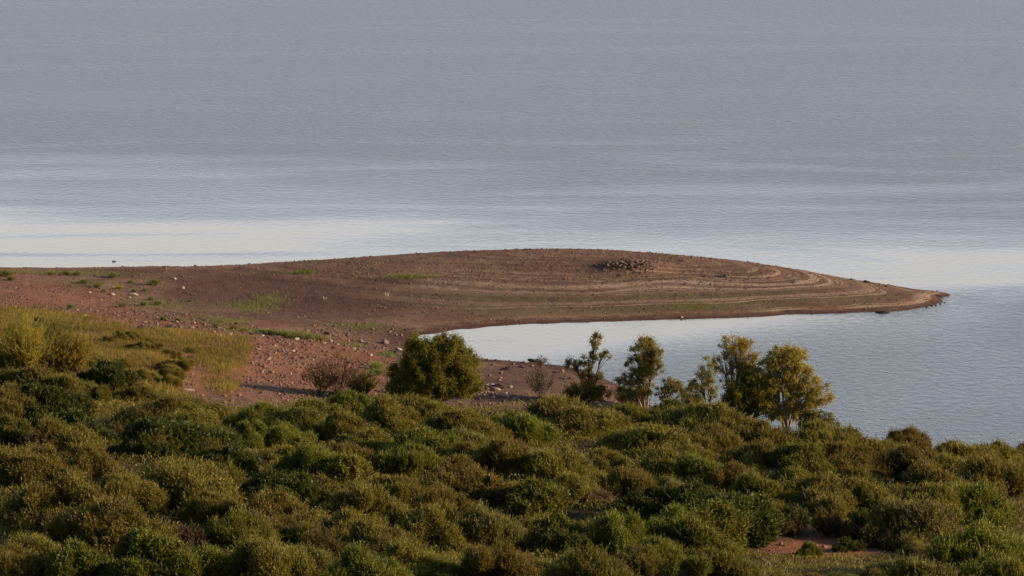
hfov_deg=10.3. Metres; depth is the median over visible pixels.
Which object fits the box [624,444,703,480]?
bush
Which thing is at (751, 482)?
bush
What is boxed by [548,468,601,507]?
bush
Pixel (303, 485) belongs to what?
bush
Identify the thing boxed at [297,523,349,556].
dry shrub
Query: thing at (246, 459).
bush
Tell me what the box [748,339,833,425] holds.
golden eucalyptus
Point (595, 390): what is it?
shore bush
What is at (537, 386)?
dry shrub
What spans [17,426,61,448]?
dry shrub
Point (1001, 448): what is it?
bush
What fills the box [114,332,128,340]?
shrub
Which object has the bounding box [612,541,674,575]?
dry shrub
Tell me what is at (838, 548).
bush
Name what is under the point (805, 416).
shore bush
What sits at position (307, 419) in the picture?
bush
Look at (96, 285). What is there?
weed clump
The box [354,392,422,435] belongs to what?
bush
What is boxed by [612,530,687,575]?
bush
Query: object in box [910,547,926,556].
bush
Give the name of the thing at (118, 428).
dry shrub
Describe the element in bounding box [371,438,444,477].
bush
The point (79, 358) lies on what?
dry shrub
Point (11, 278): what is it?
weed clump
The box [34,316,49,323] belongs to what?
shrub
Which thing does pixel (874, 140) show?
water
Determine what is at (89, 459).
bush
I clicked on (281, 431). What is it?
bush
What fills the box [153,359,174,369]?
shrub
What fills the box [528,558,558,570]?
bush
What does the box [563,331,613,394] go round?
eucalyptus
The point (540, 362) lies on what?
dry shrub
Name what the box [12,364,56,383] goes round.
bush
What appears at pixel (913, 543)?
bush
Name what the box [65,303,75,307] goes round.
weed clump
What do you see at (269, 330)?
weed clump
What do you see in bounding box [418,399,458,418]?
bush
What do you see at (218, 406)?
bush
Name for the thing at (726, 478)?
bush
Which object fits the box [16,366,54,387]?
bush
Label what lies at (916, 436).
bush
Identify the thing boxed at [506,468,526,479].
bush
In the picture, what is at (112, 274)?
weed clump
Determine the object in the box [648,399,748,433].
bush
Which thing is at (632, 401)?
dry shrub
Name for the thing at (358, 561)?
bush
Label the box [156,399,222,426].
bush
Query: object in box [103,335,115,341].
shrub
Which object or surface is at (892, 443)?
bush
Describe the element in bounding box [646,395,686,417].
bush
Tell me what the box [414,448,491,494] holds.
bush
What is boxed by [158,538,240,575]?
bush
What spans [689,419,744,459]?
bush
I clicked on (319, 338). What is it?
weed clump
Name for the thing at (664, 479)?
bush
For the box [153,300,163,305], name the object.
weed clump
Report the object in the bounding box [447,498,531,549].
bush
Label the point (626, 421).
bush
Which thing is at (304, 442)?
dry shrub
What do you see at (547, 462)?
bush
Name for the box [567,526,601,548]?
dry shrub
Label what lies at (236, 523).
bush
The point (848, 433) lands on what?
bush
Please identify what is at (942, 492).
bush
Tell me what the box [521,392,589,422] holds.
bush
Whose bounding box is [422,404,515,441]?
bush
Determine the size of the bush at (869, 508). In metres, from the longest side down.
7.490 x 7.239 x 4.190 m
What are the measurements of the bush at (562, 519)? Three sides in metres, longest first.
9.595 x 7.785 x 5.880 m
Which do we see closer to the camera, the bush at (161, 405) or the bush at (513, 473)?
the bush at (513, 473)
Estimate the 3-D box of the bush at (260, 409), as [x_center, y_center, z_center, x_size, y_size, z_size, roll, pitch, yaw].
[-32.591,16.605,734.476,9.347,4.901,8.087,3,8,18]
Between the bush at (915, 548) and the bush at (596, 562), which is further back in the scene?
the bush at (915, 548)
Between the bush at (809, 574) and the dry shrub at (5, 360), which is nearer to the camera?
the bush at (809, 574)
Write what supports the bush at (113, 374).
on the ground at (484, 295)
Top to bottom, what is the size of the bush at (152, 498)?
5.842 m
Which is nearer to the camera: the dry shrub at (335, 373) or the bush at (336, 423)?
the bush at (336, 423)
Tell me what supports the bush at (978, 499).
on the ground at (484, 295)
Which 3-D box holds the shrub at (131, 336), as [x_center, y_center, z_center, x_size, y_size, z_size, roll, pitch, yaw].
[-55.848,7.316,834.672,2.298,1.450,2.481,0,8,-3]
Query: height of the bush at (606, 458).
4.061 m
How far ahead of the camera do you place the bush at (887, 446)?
749.67 m
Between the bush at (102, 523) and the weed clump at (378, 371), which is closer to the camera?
the bush at (102, 523)
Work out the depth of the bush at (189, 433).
694.78 m
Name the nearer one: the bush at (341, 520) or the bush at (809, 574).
the bush at (809, 574)
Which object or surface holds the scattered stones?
on the ground at (484, 295)
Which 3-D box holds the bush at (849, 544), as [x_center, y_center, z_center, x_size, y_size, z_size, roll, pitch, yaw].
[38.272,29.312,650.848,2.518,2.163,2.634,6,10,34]
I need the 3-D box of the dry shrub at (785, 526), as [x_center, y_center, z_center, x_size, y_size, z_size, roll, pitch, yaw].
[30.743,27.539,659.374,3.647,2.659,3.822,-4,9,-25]
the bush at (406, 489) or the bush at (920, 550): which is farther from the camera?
the bush at (406, 489)
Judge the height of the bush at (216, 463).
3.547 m
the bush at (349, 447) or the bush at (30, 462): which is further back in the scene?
the bush at (349, 447)
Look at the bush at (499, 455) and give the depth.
693.39 m
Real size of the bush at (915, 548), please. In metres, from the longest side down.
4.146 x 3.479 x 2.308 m
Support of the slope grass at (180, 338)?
on the ground at (484, 295)
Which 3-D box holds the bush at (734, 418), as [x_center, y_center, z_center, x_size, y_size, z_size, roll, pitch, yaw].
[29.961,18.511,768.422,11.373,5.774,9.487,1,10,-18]
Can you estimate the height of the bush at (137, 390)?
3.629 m
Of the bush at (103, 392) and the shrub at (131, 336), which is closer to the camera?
the bush at (103, 392)
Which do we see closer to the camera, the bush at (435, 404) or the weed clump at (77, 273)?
the bush at (435, 404)
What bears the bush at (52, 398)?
on the ground at (484, 295)
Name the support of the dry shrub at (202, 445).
on the ground at (484, 295)
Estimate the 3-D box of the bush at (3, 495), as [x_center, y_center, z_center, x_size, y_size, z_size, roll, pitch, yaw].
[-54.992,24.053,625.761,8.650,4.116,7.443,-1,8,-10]
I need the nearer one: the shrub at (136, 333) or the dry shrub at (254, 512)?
the dry shrub at (254, 512)
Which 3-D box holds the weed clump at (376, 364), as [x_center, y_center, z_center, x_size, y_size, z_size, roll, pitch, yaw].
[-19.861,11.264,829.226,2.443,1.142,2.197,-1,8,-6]
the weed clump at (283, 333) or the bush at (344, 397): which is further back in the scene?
the weed clump at (283, 333)
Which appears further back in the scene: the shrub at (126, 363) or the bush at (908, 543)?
the shrub at (126, 363)
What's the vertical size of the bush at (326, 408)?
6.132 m
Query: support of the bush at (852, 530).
on the ground at (484, 295)
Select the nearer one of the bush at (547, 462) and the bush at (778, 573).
the bush at (778, 573)
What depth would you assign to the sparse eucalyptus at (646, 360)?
795.87 m
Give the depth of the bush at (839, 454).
726.65 m
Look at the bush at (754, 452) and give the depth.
728.55 m
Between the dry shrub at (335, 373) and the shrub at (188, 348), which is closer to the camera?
the dry shrub at (335, 373)
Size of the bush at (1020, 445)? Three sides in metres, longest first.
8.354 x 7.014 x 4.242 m
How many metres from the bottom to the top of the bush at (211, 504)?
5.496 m
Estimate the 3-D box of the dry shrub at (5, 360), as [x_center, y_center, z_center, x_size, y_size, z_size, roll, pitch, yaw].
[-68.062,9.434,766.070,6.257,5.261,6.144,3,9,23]
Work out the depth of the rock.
801.60 m
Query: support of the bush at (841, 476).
on the ground at (484, 295)
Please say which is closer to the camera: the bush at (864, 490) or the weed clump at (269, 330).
the bush at (864, 490)
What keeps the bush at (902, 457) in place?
on the ground at (484, 295)
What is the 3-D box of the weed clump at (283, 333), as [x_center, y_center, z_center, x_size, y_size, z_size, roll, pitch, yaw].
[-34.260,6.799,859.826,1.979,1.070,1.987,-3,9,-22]
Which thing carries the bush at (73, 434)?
on the ground at (484, 295)
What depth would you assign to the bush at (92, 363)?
785.86 m
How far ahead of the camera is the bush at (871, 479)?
686.43 m
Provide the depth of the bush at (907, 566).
573.64 m
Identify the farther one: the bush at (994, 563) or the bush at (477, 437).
the bush at (477, 437)
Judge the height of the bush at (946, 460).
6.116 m
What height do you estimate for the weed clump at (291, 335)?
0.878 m
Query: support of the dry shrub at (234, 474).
on the ground at (484, 295)
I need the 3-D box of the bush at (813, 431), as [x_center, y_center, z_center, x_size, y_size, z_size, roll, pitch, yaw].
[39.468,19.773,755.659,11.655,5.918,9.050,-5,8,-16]
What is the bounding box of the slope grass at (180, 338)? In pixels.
[0,299,257,423]
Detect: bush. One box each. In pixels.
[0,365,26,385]
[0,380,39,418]
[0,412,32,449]
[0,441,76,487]
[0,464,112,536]
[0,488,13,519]
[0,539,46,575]
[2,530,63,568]
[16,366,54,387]
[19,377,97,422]
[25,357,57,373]
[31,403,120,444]
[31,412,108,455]
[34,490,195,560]
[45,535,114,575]
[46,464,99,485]
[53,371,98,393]
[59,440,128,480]
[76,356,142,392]
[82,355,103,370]
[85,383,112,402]
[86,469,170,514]
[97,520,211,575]
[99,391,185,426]
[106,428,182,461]
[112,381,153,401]
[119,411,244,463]
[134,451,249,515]
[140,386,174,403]
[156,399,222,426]
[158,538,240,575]
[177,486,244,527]
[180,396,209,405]
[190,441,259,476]
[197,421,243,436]
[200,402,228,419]
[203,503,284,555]
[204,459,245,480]
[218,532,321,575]
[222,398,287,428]
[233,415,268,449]
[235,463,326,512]
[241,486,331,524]
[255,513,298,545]
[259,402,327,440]
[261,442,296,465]
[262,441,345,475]
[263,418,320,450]
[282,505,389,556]
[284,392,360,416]
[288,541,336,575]
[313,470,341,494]
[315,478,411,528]
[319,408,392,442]
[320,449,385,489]
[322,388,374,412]
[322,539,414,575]
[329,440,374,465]
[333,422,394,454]
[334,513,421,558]
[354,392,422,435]
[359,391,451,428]
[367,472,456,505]
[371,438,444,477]
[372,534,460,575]
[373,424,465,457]
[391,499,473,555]
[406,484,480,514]
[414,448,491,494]
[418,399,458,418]
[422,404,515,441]
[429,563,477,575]
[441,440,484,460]
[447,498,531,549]
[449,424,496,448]
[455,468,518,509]
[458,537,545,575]
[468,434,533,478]
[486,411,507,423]
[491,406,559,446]
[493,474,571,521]
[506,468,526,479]
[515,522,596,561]
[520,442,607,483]
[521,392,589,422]
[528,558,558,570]
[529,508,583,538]
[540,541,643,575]
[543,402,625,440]
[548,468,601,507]
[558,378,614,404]
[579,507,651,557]
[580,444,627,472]
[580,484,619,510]
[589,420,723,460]
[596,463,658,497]
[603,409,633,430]
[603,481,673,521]
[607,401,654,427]
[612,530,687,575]
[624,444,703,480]
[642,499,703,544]
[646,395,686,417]
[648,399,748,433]
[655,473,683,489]
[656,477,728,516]
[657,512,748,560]
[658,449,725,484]
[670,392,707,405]
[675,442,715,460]
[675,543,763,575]
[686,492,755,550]
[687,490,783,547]
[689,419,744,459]
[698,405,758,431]
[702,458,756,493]
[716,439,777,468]
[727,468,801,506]
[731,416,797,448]
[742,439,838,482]
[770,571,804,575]
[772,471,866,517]
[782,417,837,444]
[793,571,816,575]
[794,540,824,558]
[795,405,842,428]
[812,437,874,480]
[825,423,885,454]
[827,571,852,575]
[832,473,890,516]
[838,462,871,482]
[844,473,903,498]
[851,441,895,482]
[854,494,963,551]
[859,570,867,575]
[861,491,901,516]
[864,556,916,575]
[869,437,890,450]
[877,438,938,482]
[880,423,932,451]
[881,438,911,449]
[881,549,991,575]
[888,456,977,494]
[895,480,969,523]
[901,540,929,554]
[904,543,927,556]
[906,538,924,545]
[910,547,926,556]
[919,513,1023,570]
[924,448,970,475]
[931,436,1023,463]
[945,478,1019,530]
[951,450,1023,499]
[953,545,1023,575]
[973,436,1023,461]
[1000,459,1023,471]
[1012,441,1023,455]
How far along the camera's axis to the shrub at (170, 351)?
814.54 m
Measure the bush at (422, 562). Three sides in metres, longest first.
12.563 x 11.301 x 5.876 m
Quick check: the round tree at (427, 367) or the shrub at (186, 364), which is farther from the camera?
the shrub at (186, 364)
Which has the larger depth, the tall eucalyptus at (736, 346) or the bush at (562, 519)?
the tall eucalyptus at (736, 346)
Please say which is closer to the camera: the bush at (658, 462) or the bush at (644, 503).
the bush at (644, 503)
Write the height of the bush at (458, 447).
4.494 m
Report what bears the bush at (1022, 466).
on the ground at (484, 295)
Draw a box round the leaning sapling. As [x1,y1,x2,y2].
[654,374,694,400]
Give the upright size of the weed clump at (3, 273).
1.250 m
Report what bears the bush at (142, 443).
on the ground at (484, 295)
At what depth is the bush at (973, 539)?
611.47 m
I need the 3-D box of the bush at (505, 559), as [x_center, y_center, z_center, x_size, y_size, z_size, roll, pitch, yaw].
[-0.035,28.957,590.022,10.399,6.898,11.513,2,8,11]
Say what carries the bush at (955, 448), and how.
on the ground at (484, 295)
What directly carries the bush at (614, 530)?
on the ground at (484, 295)
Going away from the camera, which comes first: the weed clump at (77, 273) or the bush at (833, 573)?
the bush at (833, 573)
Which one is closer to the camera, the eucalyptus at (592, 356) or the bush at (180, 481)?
the bush at (180, 481)
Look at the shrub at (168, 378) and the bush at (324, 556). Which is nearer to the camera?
the bush at (324, 556)
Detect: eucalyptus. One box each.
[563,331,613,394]
[612,334,666,408]
[678,354,720,404]
[709,333,762,408]
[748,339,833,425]
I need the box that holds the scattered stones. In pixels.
[0,248,940,569]
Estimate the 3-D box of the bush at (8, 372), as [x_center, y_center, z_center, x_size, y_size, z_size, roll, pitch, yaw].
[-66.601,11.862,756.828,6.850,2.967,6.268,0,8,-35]
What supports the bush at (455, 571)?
on the ground at (484, 295)
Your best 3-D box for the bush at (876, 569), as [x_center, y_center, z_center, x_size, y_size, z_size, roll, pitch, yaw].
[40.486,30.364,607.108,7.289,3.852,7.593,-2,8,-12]
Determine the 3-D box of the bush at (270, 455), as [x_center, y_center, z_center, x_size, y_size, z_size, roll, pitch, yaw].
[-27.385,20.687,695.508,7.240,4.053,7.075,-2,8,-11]
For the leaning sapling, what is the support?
on the ground at (484, 295)
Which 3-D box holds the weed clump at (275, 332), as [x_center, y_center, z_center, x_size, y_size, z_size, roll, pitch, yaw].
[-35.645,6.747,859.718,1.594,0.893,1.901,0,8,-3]
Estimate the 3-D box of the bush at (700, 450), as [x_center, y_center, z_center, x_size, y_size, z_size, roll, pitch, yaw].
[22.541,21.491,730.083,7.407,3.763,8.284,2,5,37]
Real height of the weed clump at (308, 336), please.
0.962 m
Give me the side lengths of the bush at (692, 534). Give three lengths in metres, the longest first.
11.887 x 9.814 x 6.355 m
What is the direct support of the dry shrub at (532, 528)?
on the ground at (484, 295)
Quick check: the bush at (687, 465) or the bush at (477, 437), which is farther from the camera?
the bush at (477, 437)
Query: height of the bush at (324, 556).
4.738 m
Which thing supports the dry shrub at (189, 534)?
on the ground at (484, 295)
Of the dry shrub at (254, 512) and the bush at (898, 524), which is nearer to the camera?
the dry shrub at (254, 512)
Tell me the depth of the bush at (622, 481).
680.35 m
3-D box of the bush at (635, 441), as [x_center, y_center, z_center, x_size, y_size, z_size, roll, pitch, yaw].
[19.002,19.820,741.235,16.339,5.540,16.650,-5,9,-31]
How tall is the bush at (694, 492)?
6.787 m
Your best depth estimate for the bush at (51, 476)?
647.93 m
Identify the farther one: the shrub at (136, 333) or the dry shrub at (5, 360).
the shrub at (136, 333)
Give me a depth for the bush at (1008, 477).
706.02 m
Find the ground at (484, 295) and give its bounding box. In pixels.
[0,249,1023,575]
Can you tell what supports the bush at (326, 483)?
on the ground at (484, 295)
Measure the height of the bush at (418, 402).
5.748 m
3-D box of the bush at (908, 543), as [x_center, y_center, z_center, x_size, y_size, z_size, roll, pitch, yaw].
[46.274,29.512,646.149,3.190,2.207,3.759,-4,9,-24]
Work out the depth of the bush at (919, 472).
696.10 m
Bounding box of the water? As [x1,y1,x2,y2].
[0,0,1023,448]
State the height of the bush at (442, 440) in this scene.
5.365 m
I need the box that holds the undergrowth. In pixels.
[0,370,1023,575]
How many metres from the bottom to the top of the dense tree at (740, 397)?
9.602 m
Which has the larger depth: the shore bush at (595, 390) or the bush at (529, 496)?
the shore bush at (595, 390)
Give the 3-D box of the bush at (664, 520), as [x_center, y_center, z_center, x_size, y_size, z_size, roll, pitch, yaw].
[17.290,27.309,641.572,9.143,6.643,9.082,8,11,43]
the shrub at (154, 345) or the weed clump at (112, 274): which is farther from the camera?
the weed clump at (112, 274)
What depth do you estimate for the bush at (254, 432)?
712.62 m
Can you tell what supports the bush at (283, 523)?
on the ground at (484, 295)
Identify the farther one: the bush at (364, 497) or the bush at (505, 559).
the bush at (364, 497)
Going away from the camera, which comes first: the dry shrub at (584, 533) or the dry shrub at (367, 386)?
the dry shrub at (584, 533)
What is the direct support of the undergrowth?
on the ground at (484, 295)
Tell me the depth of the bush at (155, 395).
750.82 m
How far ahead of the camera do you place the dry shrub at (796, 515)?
662.35 m
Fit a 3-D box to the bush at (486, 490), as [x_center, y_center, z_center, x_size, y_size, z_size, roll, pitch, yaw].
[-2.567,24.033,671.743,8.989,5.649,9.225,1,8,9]
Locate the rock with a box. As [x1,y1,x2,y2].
[497,392,508,396]
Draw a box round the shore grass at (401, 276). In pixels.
[0,268,747,377]
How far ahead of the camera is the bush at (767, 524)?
652.47 m
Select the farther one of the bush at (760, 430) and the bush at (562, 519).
the bush at (760, 430)
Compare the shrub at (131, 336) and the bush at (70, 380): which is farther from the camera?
the shrub at (131, 336)
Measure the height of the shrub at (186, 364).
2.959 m
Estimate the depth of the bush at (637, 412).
774.34 m
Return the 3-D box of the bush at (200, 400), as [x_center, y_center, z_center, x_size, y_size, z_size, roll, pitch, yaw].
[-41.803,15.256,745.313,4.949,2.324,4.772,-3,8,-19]
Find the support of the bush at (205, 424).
on the ground at (484, 295)
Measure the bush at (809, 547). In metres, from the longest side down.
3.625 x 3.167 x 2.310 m
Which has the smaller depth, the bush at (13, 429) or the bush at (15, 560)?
the bush at (15, 560)
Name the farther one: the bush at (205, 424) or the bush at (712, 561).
the bush at (205, 424)
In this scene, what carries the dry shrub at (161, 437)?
on the ground at (484, 295)
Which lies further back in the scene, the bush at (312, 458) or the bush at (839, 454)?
the bush at (839, 454)
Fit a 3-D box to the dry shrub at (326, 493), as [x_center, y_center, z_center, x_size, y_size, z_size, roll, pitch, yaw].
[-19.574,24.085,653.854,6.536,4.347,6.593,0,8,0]
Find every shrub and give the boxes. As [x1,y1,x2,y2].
[0,306,59,370]
[0,342,24,369]
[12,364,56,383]
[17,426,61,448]
[31,306,94,372]
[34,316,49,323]
[50,325,97,374]
[100,420,124,439]
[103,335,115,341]
[112,358,131,367]
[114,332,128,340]
[125,330,143,339]
[128,333,138,340]
[130,340,150,349]
[138,366,162,385]
[148,342,164,349]
[150,427,182,449]
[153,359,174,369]
[157,364,186,379]
[159,373,182,387]
[161,347,182,358]
[162,354,195,372]
[172,517,217,551]
[186,346,198,353]
[189,436,228,457]
[213,455,246,487]
[243,508,272,517]
[294,437,327,449]
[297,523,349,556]
[301,342,372,395]
[301,362,344,394]
[317,480,353,505]
[345,369,381,395]
[360,525,430,555]
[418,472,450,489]
[516,514,548,542]
[518,364,560,397]
[535,354,550,368]
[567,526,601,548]
[611,384,653,405]
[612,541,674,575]
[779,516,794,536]
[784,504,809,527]
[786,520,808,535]
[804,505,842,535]
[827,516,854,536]
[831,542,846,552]
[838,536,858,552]
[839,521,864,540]
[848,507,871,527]
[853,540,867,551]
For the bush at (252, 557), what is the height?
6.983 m
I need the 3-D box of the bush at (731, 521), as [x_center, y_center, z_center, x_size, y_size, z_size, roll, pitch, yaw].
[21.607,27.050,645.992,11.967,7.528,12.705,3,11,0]
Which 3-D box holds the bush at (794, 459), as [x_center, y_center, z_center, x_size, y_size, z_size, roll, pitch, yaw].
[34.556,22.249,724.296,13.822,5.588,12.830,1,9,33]
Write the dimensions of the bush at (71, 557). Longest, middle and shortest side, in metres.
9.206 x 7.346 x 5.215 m
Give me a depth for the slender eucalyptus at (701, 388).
798.15 m
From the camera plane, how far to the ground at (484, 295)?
904.21 m
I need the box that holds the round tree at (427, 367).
[374,327,488,404]
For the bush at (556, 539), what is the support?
on the ground at (484, 295)
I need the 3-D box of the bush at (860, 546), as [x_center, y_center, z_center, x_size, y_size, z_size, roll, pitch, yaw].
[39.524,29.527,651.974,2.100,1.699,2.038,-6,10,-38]
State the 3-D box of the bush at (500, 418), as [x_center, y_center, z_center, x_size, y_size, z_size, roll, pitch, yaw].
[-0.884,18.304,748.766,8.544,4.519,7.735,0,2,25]
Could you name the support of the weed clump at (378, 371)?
on the ground at (484, 295)
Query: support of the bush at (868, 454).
on the ground at (484, 295)
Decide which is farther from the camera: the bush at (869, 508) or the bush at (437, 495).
the bush at (869, 508)
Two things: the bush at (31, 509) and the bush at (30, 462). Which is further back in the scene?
the bush at (30, 462)
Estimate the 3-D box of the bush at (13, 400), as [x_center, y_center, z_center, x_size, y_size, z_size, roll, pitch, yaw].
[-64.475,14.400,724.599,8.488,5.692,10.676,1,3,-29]
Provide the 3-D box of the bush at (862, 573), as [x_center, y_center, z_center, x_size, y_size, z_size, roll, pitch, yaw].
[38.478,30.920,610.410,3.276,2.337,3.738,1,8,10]
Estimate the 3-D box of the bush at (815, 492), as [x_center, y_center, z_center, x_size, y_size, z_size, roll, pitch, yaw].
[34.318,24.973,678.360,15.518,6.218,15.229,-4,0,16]
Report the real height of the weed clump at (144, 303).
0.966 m
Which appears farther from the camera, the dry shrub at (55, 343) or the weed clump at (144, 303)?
the weed clump at (144, 303)
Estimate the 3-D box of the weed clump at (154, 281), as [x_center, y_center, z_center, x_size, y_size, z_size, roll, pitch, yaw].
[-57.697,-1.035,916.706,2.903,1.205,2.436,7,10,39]
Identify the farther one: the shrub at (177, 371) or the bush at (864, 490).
the shrub at (177, 371)
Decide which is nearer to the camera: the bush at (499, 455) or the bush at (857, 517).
the bush at (857, 517)
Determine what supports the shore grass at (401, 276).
on the ground at (484, 295)
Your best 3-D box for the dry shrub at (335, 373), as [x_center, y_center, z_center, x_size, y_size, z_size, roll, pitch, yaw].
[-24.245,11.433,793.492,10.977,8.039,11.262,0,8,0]
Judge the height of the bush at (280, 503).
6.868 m
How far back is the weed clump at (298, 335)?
857.89 m
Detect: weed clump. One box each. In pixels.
[0,269,14,276]
[6,276,15,280]
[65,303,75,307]
[71,270,80,275]
[92,282,101,287]
[109,272,118,277]
[140,300,149,305]
[147,279,162,284]
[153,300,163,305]
[264,328,274,334]
[272,330,280,334]
[280,330,290,335]
[286,333,294,338]
[294,332,303,337]
[305,334,312,338]
[314,336,325,340]
[368,362,381,368]
[372,369,382,374]
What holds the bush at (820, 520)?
on the ground at (484, 295)
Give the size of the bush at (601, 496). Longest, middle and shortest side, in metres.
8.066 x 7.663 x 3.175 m
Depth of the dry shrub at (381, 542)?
597.29 m
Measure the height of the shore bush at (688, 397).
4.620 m
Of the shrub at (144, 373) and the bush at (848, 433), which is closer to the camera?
the bush at (848, 433)
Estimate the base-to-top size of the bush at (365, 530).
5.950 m
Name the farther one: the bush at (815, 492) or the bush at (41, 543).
the bush at (815, 492)
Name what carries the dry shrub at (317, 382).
on the ground at (484, 295)
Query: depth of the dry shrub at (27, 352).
764.77 m
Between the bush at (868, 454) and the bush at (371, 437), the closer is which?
the bush at (371, 437)
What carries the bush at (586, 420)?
on the ground at (484, 295)
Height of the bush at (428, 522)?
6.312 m
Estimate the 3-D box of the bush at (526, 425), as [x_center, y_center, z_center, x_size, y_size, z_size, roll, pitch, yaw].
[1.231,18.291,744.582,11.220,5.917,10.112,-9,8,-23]
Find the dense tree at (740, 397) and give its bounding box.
[720,361,781,421]
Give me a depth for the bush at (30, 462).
648.29 m
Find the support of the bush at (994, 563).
on the ground at (484, 295)
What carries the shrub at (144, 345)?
on the ground at (484, 295)
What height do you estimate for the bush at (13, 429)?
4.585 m
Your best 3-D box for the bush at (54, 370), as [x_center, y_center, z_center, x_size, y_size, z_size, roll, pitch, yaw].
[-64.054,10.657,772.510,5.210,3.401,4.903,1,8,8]
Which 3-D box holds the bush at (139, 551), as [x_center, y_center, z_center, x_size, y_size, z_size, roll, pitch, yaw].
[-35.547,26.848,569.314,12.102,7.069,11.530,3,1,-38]
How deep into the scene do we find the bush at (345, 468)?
668.91 m
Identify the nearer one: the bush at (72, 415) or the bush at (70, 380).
the bush at (72, 415)

